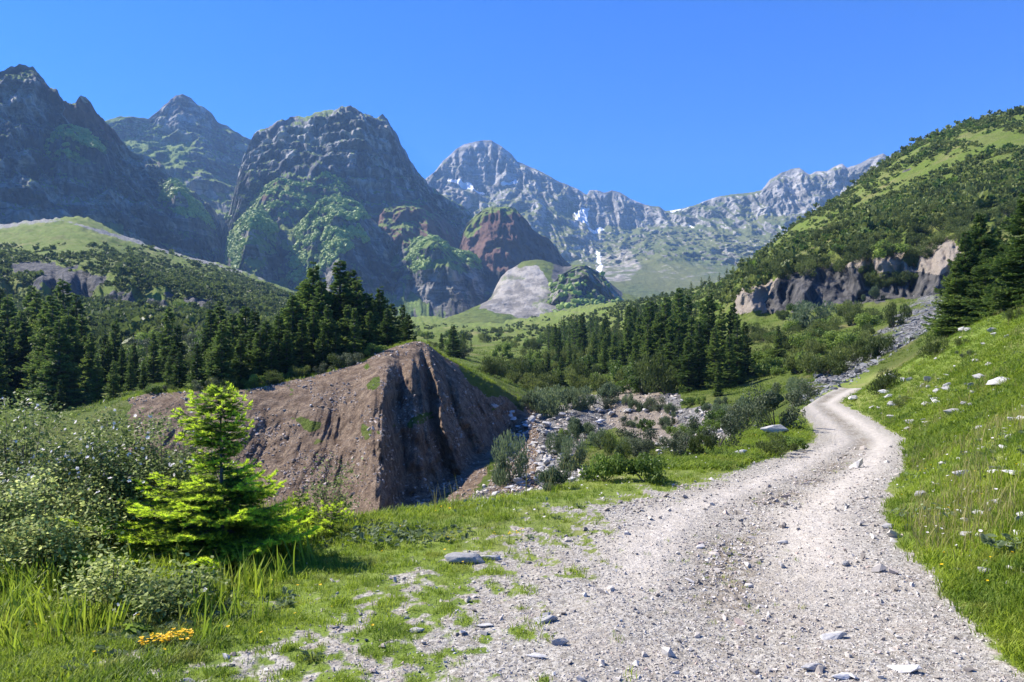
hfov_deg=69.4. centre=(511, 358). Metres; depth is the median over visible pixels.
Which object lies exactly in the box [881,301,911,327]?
bush
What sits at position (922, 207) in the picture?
juniper bush
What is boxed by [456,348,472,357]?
grey bush
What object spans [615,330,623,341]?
juniper bush
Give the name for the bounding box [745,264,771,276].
juniper bush
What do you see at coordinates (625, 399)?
willow bush
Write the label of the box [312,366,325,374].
grey bush
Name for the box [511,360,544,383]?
juniper bush
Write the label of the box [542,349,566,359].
juniper bush
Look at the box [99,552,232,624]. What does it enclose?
flowering bush
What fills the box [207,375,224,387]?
juniper bush
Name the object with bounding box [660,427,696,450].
grey bush
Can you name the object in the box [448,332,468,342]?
juniper bush
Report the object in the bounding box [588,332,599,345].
juniper bush
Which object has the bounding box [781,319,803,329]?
leafy bush
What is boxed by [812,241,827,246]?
juniper bush
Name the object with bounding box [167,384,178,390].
juniper bush
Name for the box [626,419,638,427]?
willow bush
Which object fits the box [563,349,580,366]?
juniper bush
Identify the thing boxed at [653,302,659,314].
fir tree
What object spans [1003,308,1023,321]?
juniper bush
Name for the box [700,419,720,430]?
leafy bush
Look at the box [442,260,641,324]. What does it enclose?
scree cone hill
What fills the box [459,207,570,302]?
red buttress
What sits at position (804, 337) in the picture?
leafy bush
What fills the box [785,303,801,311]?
leafy bush
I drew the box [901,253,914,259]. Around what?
juniper bush
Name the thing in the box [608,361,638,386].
leafy bush
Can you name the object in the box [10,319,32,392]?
fir tree
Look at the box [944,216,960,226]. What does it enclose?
juniper bush
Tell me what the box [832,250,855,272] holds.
juniper bush
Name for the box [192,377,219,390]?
grey bush
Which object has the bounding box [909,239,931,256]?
juniper bush
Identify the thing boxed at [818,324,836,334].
juniper bush
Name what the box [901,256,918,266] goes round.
juniper bush
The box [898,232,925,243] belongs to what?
juniper bush
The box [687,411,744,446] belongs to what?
grey bush
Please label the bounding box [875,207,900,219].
juniper bush
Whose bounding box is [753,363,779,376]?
leafy bush
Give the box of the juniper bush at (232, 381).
[222,378,242,388]
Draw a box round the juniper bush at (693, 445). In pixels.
[687,432,715,454]
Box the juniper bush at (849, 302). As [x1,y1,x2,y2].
[830,300,851,313]
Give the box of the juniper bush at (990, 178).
[984,173,998,181]
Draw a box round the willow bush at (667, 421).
[658,416,671,429]
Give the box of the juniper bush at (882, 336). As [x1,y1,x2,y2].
[859,329,883,341]
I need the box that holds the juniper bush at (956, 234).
[948,227,970,241]
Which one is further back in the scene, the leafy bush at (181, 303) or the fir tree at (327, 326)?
the leafy bush at (181, 303)
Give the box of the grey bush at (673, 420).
[667,416,680,425]
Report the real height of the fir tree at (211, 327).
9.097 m
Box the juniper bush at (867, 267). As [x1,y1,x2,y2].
[864,265,873,275]
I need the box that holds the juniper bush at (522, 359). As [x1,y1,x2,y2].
[509,356,529,371]
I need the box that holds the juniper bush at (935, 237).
[930,233,951,244]
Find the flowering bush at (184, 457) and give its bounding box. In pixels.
[58,402,264,529]
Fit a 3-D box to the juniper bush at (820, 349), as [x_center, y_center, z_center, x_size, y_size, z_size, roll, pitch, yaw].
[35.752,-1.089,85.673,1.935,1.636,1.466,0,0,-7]
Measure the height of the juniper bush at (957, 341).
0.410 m
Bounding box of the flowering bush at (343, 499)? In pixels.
[294,452,369,523]
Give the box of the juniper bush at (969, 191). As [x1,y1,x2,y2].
[965,187,983,199]
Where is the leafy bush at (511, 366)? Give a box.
[491,361,513,374]
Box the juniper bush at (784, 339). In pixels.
[773,328,795,350]
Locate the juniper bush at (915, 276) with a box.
[894,269,918,285]
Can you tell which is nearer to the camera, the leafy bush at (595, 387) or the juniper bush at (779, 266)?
the leafy bush at (595, 387)
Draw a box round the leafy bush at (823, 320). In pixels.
[815,316,836,325]
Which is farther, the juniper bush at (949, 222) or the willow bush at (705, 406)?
the juniper bush at (949, 222)
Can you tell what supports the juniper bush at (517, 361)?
on the valley ground at (834, 423)
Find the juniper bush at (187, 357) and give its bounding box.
[173,352,196,374]
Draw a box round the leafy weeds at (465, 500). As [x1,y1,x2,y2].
[425,493,549,511]
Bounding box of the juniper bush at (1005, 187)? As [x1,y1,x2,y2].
[991,185,1012,193]
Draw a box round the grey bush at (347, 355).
[341,352,363,364]
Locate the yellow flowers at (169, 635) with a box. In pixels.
[150,628,193,648]
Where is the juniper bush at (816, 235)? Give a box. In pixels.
[811,228,829,240]
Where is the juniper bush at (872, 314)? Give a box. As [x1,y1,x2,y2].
[856,310,880,324]
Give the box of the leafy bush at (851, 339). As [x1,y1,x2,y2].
[843,333,873,343]
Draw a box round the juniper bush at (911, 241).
[898,233,927,246]
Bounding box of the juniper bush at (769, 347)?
[761,344,787,357]
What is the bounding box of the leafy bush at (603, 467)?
[578,452,626,480]
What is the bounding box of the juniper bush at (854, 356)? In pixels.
[844,346,872,363]
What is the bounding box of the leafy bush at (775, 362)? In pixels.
[763,356,786,367]
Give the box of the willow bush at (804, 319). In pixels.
[787,300,836,327]
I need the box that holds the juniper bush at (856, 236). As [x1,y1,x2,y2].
[852,233,873,241]
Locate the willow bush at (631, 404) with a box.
[627,399,642,411]
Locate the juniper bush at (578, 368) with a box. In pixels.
[571,357,602,380]
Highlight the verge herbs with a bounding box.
[1,313,1023,675]
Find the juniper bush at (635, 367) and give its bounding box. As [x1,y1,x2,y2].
[631,358,661,389]
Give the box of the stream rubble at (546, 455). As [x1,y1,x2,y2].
[449,393,729,503]
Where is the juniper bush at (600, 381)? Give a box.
[587,368,631,388]
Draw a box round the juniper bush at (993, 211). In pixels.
[973,207,998,220]
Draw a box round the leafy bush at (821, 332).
[811,327,832,338]
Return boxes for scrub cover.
[641,105,1023,316]
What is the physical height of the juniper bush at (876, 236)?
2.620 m
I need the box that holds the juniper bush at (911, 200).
[908,197,921,202]
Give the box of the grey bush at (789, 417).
[743,381,805,428]
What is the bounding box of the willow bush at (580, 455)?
[556,435,588,470]
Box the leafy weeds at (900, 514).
[890,507,914,517]
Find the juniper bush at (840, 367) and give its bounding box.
[809,357,849,375]
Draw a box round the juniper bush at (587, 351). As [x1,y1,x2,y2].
[575,343,601,362]
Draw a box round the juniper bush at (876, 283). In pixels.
[871,277,890,288]
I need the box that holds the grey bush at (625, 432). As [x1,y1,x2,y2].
[615,427,658,450]
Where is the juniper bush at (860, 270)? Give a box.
[853,262,875,279]
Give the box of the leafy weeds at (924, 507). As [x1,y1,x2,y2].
[915,500,969,516]
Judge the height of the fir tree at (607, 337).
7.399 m
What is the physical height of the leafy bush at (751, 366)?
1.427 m
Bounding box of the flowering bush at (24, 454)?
[0,383,126,535]
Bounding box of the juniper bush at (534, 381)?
[517,372,551,392]
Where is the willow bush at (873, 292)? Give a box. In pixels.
[861,286,886,299]
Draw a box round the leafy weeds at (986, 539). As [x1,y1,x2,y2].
[980,533,1023,550]
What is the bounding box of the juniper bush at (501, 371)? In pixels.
[481,356,507,378]
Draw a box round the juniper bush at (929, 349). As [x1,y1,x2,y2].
[917,334,949,357]
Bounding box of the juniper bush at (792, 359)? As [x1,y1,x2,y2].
[782,354,797,373]
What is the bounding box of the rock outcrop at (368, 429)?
[127,341,539,512]
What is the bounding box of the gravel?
[61,444,1023,681]
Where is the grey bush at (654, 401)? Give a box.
[646,396,666,410]
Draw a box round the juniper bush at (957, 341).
[952,338,969,345]
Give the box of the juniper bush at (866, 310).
[865,307,883,320]
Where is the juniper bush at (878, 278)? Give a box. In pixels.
[863,271,891,286]
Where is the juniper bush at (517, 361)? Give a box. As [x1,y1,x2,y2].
[502,355,529,371]
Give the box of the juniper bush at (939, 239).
[927,229,949,245]
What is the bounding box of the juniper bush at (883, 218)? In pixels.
[873,215,892,224]
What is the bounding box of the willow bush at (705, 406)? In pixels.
[695,402,712,413]
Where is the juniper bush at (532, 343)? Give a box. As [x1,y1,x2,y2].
[523,337,539,349]
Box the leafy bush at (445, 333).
[440,330,454,337]
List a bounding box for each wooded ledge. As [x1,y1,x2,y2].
[43,125,122,234]
[160,183,222,262]
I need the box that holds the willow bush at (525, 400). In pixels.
[518,391,539,409]
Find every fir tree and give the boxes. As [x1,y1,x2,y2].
[0,288,10,331]
[0,291,20,344]
[0,320,4,351]
[0,342,26,404]
[0,357,13,404]
[1,313,20,383]
[1,331,26,399]
[3,321,36,395]
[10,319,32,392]
[11,309,80,404]
[16,305,31,346]
[16,306,84,406]
[16,320,90,409]
[19,329,48,400]
[22,285,38,322]
[25,292,41,333]
[30,296,59,345]
[31,312,41,345]
[52,380,67,411]
[53,279,75,327]
[59,305,67,319]
[60,306,75,326]
[61,309,100,392]
[67,294,86,334]
[70,325,83,363]
[74,334,94,391]
[76,315,100,374]
[76,333,101,392]
[81,356,107,403]
[98,333,108,377]
[100,320,126,377]
[101,338,115,391]
[102,361,122,401]
[114,346,128,391]
[122,356,139,391]
[126,343,142,386]
[137,361,147,390]
[139,332,165,383]
[155,307,187,376]
[161,355,174,385]
[163,325,190,381]
[166,351,189,388]
[183,344,208,390]
[190,335,208,382]
[194,309,217,363]
[198,350,208,370]
[199,324,242,389]
[202,330,231,379]
[204,345,219,376]
[207,320,243,373]
[209,301,228,340]
[228,314,245,369]
[229,337,254,388]
[231,306,257,366]
[234,378,238,389]
[239,311,261,376]
[242,330,274,382]
[242,341,253,375]
[249,320,279,372]
[260,344,284,381]
[269,314,295,371]
[274,330,299,379]
[279,293,304,364]
[283,279,310,320]
[290,305,306,353]
[291,258,338,328]
[292,320,313,375]
[300,307,323,361]
[303,274,343,360]
[304,312,321,369]
[309,330,331,372]
[312,305,344,367]
[324,291,342,349]
[327,331,344,367]
[328,260,357,333]
[335,270,376,337]
[337,305,362,352]
[342,277,378,329]
[343,308,365,360]
[356,290,380,354]
[356,330,365,358]
[360,311,380,357]
[370,299,380,337]
[374,286,401,343]
[376,308,399,350]
[387,303,406,342]
[398,304,412,337]
[400,313,417,342]
[438,333,444,350]
[441,324,466,357]
[461,332,465,349]
[544,323,551,352]
[544,353,554,380]
[548,324,560,358]
[552,356,568,387]
[553,340,564,367]
[556,328,562,349]
[560,317,568,347]
[565,314,575,343]
[565,325,571,344]
[565,341,572,371]
[566,314,577,348]
[568,351,577,376]
[569,318,575,343]
[574,314,588,350]
[580,337,586,355]
[584,355,593,381]
[588,313,592,340]
[588,331,598,363]
[593,311,599,330]
[593,324,599,346]
[596,321,606,353]
[597,337,610,364]
[598,317,610,353]
[599,314,617,351]
[600,327,612,359]
[600,350,609,378]
[606,333,618,374]
[615,324,633,364]
[615,341,627,370]
[616,310,620,331]
[618,305,634,343]
[622,316,636,348]
[627,314,643,365]
[628,333,642,382]
[631,306,638,334]
[631,351,636,363]
[634,301,658,354]
[638,301,659,335]
[639,328,652,367]
[648,312,666,364]
[651,297,681,363]
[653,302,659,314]
[656,335,667,373]
[661,318,679,375]
[669,287,690,365]
[669,332,686,381]
[673,336,701,391]
[680,295,694,343]
[682,321,712,388]
[683,315,697,372]
[686,281,694,295]
[690,294,720,379]
[694,301,707,350]
[698,279,703,291]
[701,327,725,389]
[706,274,711,291]
[706,307,738,381]
[710,362,723,395]
[716,301,751,367]
[718,332,741,388]
[728,315,749,384]
[738,322,755,376]
[770,326,786,358]
[921,232,1002,321]
[921,261,979,336]
[948,213,1005,287]
[953,249,1004,325]
[959,192,1023,317]
[984,287,1003,317]
[993,227,1009,283]
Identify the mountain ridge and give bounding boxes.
[426,140,891,297]
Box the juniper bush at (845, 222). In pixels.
[842,218,854,228]
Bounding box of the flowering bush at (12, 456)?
[0,431,44,518]
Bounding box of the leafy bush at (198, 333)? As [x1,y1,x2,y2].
[187,331,203,339]
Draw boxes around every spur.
[221,173,361,291]
[227,219,281,281]
[288,199,397,311]
[408,236,489,317]
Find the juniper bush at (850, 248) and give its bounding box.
[843,245,856,253]
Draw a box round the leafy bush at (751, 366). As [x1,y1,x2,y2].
[750,362,768,374]
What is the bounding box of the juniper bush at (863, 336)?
[850,331,882,350]
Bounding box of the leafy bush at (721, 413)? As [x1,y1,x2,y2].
[701,409,727,426]
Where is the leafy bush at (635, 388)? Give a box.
[631,378,658,393]
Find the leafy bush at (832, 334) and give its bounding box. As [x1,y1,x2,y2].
[823,330,842,343]
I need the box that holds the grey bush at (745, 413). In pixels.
[725,403,765,433]
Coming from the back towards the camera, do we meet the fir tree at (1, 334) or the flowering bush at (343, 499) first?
the fir tree at (1, 334)
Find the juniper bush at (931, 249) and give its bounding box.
[924,245,941,256]
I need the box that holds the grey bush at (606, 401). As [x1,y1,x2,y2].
[602,398,619,408]
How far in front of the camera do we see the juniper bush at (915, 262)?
141.13 m
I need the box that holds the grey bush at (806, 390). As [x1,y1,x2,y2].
[771,379,820,405]
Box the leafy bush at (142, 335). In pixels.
[134,330,160,347]
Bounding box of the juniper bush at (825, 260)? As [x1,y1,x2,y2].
[816,253,835,269]
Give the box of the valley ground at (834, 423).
[0,111,1023,681]
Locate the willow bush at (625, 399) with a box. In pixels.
[621,393,632,404]
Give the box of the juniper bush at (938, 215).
[932,213,943,220]
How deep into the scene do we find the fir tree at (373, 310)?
71.09 m
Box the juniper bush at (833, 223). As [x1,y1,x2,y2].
[829,221,842,229]
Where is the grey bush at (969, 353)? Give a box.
[954,350,973,357]
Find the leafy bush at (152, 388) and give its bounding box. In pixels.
[146,385,162,393]
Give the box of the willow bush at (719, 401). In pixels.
[713,396,727,405]
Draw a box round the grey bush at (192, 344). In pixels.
[184,340,201,357]
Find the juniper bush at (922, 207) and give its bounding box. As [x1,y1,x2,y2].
[919,202,936,214]
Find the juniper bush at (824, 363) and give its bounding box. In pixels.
[805,350,846,374]
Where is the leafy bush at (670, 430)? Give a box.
[665,423,686,434]
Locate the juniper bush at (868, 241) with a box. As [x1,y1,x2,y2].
[848,236,875,252]
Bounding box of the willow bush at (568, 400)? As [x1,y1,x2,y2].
[550,386,580,410]
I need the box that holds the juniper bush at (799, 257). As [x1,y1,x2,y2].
[797,254,808,263]
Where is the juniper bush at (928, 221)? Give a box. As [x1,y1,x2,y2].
[924,207,957,230]
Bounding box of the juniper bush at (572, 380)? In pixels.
[563,368,588,389]
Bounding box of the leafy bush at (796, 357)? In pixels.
[784,350,820,373]
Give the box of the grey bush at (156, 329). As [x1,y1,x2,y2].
[155,324,183,343]
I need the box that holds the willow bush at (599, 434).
[586,427,606,447]
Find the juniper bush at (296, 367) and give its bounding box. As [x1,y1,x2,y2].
[288,365,309,376]
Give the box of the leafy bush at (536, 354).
[524,349,543,360]
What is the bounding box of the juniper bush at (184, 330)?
[157,315,188,333]
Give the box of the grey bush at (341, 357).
[333,353,359,366]
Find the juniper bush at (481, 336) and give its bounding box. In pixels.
[477,333,492,341]
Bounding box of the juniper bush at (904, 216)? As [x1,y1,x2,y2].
[894,210,918,226]
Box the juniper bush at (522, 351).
[519,347,533,355]
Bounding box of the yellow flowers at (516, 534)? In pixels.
[493,528,523,539]
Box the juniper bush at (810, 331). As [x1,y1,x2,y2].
[804,327,823,340]
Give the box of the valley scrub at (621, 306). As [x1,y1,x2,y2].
[412,288,693,342]
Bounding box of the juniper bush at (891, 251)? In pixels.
[873,243,896,256]
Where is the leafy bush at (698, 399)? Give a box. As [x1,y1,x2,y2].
[694,396,705,404]
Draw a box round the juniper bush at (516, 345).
[509,339,520,347]
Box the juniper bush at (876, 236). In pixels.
[873,229,885,240]
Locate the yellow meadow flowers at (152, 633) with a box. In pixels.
[35,415,1016,651]
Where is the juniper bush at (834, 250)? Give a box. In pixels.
[831,246,850,257]
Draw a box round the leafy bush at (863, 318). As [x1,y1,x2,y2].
[854,312,880,327]
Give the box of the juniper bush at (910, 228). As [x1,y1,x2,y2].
[899,222,920,232]
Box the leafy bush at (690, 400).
[679,396,700,405]
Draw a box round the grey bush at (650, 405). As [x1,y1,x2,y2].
[643,400,653,410]
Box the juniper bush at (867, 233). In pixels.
[856,231,873,239]
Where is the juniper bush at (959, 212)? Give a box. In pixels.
[956,209,972,219]
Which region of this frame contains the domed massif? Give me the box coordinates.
[228,105,472,237]
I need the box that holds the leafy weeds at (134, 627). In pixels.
[120,622,153,636]
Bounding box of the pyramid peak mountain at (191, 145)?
[105,94,250,231]
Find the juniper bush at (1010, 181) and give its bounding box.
[1006,177,1015,184]
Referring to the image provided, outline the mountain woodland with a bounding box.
[43,124,622,311]
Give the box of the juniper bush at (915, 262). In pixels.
[903,257,919,267]
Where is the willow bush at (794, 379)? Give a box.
[785,376,806,392]
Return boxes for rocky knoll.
[546,265,622,310]
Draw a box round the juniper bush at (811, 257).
[796,254,822,264]
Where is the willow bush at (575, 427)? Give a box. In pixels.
[557,416,593,445]
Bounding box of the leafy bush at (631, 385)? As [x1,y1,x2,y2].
[615,366,653,393]
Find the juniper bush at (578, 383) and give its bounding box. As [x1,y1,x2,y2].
[574,378,598,390]
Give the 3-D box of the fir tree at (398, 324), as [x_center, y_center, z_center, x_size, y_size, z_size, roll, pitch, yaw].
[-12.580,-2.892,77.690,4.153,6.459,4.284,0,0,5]
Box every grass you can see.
[0,380,1023,655]
[0,384,1023,681]
[120,339,520,400]
[558,304,1023,484]
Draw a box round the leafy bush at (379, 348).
[363,342,388,354]
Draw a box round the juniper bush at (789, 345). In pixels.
[786,334,804,348]
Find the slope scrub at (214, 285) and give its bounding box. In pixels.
[0,241,401,346]
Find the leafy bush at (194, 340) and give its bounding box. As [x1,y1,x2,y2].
[186,336,200,356]
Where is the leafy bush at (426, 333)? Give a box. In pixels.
[417,330,434,338]
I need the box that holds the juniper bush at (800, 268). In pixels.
[794,257,817,276]
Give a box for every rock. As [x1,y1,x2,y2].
[176,678,197,681]
[410,627,423,632]
[444,552,484,562]
[476,623,492,626]
[481,555,499,559]
[526,652,546,657]
[532,615,557,623]
[552,637,568,645]
[760,424,788,432]
[777,540,787,543]
[801,662,826,670]
[819,631,846,639]
[832,672,850,679]
[842,560,849,565]
[848,395,858,399]
[882,523,893,528]
[887,664,921,672]
[914,490,928,497]
[924,376,930,381]
[944,408,958,413]
[952,470,969,476]
[972,373,984,379]
[977,567,992,573]
[985,377,1010,385]
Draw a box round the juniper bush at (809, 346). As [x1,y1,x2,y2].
[788,337,819,355]
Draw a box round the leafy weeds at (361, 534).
[338,519,473,545]
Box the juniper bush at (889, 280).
[879,275,900,285]
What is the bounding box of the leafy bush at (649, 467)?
[620,452,667,485]
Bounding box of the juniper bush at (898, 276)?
[889,270,915,284]
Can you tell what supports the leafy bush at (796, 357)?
on the valley ground at (834, 423)
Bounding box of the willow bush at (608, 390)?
[588,381,621,405]
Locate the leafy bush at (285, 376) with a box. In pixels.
[276,372,290,378]
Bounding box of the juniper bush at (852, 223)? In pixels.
[845,216,864,228]
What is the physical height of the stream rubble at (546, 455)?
5.738 m
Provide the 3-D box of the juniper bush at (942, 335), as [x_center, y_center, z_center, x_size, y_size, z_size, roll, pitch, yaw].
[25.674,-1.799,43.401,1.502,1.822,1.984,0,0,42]
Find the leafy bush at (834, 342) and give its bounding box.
[824,331,861,349]
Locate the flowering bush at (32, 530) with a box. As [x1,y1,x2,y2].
[0,463,150,579]
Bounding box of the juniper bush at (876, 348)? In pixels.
[855,334,895,357]
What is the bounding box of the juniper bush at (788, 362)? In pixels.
[785,350,813,372]
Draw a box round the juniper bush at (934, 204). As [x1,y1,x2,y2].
[928,199,941,210]
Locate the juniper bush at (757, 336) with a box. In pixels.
[743,328,761,340]
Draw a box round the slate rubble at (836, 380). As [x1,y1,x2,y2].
[791,283,945,405]
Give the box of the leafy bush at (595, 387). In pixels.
[590,372,609,389]
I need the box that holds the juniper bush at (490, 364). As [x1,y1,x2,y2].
[476,356,510,374]
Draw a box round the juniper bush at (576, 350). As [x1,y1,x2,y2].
[560,346,578,360]
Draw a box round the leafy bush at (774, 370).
[770,366,785,374]
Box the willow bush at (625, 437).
[618,434,638,450]
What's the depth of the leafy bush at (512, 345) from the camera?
206.50 m
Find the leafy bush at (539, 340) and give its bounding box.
[536,338,545,343]
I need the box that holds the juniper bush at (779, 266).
[774,262,796,270]
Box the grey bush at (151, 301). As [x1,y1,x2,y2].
[147,300,161,307]
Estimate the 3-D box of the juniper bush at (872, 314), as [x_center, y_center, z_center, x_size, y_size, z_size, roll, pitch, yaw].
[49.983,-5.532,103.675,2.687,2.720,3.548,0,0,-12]
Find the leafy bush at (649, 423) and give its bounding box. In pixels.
[636,419,655,431]
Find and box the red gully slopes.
[374,200,460,316]
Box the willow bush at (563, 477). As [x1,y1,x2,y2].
[534,464,570,491]
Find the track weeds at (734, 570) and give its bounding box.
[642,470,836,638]
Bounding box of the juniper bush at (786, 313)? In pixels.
[779,310,789,316]
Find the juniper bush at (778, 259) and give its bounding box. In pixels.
[768,250,793,269]
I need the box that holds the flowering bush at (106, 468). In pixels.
[0,396,189,554]
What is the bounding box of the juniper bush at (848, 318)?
[842,311,862,325]
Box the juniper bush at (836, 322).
[810,314,841,331]
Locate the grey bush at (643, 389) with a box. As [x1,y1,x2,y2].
[628,375,652,392]
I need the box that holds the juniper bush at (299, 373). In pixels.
[290,365,310,378]
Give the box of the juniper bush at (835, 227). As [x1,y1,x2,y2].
[822,221,842,233]
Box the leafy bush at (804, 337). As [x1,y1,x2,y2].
[787,331,824,348]
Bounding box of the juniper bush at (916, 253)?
[905,244,927,263]
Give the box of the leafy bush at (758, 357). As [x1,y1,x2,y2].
[749,349,774,366]
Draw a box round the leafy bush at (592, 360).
[576,354,597,366]
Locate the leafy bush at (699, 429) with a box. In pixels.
[685,422,709,435]
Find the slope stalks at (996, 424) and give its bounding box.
[853,305,1023,557]
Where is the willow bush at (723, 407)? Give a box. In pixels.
[710,402,729,419]
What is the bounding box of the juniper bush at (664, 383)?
[637,351,682,394]
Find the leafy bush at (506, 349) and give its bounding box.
[490,341,513,357]
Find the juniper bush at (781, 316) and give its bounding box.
[775,310,785,319]
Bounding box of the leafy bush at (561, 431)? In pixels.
[558,428,568,435]
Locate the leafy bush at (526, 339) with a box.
[522,338,536,348]
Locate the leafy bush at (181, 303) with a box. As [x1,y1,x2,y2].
[172,299,188,307]
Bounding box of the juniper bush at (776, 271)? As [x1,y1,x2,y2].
[772,264,794,279]
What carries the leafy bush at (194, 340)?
on the valley ground at (834, 423)
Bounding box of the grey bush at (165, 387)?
[160,385,167,391]
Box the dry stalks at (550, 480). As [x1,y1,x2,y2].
[8,461,574,563]
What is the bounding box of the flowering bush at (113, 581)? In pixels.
[35,542,172,618]
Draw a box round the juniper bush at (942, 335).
[934,312,960,341]
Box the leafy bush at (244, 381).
[240,379,260,386]
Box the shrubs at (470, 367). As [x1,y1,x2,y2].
[0,153,1023,503]
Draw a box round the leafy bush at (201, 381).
[190,379,214,387]
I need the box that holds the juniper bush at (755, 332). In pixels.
[749,327,764,335]
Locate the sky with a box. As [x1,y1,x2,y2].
[0,0,1023,210]
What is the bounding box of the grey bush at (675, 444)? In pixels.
[656,435,689,455]
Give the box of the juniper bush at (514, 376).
[506,370,528,383]
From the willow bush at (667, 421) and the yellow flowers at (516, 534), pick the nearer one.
the yellow flowers at (516, 534)
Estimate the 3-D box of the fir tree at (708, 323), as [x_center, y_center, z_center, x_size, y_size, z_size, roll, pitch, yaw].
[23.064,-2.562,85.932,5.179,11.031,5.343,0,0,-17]
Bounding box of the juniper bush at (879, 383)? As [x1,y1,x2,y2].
[867,367,900,394]
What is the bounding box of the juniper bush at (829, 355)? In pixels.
[797,344,850,373]
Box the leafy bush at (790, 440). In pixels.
[780,436,809,449]
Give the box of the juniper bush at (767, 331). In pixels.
[753,326,778,340]
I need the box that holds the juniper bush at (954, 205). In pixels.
[947,203,965,215]
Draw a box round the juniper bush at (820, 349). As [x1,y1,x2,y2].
[811,342,826,354]
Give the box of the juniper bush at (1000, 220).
[996,217,1014,226]
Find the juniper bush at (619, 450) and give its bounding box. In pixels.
[601,430,631,464]
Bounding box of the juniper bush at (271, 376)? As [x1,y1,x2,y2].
[264,370,284,382]
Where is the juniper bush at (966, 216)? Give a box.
[961,208,982,221]
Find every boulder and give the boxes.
[513,477,524,482]
[521,473,530,479]
[528,416,535,421]
[543,459,549,465]
[558,412,565,416]
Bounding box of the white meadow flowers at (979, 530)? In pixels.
[513,371,1023,544]
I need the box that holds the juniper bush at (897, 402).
[891,395,910,406]
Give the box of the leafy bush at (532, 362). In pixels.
[514,356,539,372]
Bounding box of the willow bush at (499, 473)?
[490,429,530,485]
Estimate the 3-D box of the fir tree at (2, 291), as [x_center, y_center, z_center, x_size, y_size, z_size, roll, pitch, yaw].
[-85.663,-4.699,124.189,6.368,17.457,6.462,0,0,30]
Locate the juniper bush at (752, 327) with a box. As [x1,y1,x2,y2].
[747,322,760,333]
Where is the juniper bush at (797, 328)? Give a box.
[790,324,803,331]
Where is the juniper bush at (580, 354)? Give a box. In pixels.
[576,350,586,360]
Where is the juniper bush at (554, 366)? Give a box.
[534,358,558,369]
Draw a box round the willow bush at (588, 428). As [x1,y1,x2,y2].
[575,421,595,438]
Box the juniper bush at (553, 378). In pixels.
[531,369,561,388]
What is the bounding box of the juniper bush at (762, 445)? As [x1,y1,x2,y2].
[755,431,798,454]
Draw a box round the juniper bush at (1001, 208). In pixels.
[996,198,1018,216]
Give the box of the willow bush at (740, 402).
[734,395,750,417]
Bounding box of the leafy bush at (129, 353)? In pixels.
[112,345,146,362]
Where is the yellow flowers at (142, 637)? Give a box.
[138,636,148,651]
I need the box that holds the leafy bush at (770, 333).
[763,330,780,340]
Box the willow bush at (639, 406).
[636,400,647,410]
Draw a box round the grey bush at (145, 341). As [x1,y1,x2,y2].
[124,335,150,354]
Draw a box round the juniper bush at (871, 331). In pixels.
[852,322,875,334]
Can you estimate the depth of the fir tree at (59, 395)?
65.92 m
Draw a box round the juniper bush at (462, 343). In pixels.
[446,339,468,353]
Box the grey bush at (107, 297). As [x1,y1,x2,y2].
[101,294,121,300]
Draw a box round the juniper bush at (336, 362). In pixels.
[327,352,345,367]
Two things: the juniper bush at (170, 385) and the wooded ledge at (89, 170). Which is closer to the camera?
the juniper bush at (170, 385)
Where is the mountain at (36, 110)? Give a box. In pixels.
[0,64,221,261]
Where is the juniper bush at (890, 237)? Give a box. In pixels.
[876,235,894,241]
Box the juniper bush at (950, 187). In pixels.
[936,183,956,197]
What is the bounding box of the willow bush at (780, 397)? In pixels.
[752,389,783,409]
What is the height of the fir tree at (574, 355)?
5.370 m
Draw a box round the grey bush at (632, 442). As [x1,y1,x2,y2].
[628,436,654,456]
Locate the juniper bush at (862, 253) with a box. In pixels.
[850,241,874,262]
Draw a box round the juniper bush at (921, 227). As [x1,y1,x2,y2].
[910,222,933,233]
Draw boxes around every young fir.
[55,381,321,581]
[283,488,320,525]
[307,498,363,543]
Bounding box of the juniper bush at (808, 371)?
[794,355,829,373]
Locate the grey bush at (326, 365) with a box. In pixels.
[319,362,335,370]
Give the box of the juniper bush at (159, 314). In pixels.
[154,312,171,324]
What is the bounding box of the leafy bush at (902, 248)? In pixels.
[869,239,913,258]
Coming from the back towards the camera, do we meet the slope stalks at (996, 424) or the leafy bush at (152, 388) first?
the leafy bush at (152, 388)
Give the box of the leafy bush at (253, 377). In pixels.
[247,374,269,386]
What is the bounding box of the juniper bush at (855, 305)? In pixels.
[836,300,865,320]
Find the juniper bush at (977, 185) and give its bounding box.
[971,183,991,191]
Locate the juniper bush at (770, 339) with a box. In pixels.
[764,334,783,345]
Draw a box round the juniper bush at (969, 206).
[958,204,978,212]
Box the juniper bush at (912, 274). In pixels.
[894,271,914,280]
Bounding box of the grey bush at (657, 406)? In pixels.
[652,403,663,411]
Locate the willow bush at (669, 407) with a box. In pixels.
[663,403,678,416]
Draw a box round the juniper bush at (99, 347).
[94,343,103,355]
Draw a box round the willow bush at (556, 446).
[545,431,563,454]
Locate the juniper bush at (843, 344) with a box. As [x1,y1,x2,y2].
[837,336,855,352]
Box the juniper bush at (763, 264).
[758,260,776,270]
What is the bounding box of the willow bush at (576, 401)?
[567,384,592,410]
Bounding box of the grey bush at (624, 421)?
[619,414,637,426]
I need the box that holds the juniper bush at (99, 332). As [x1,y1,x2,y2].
[87,325,108,344]
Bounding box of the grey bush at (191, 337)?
[182,333,200,343]
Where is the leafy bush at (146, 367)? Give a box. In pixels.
[138,359,163,376]
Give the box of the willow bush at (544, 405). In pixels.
[527,384,569,417]
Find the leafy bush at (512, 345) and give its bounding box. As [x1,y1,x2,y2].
[494,342,514,350]
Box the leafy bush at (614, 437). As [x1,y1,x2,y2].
[594,431,616,446]
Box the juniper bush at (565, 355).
[555,351,572,359]
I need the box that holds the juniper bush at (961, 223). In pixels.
[944,217,972,232]

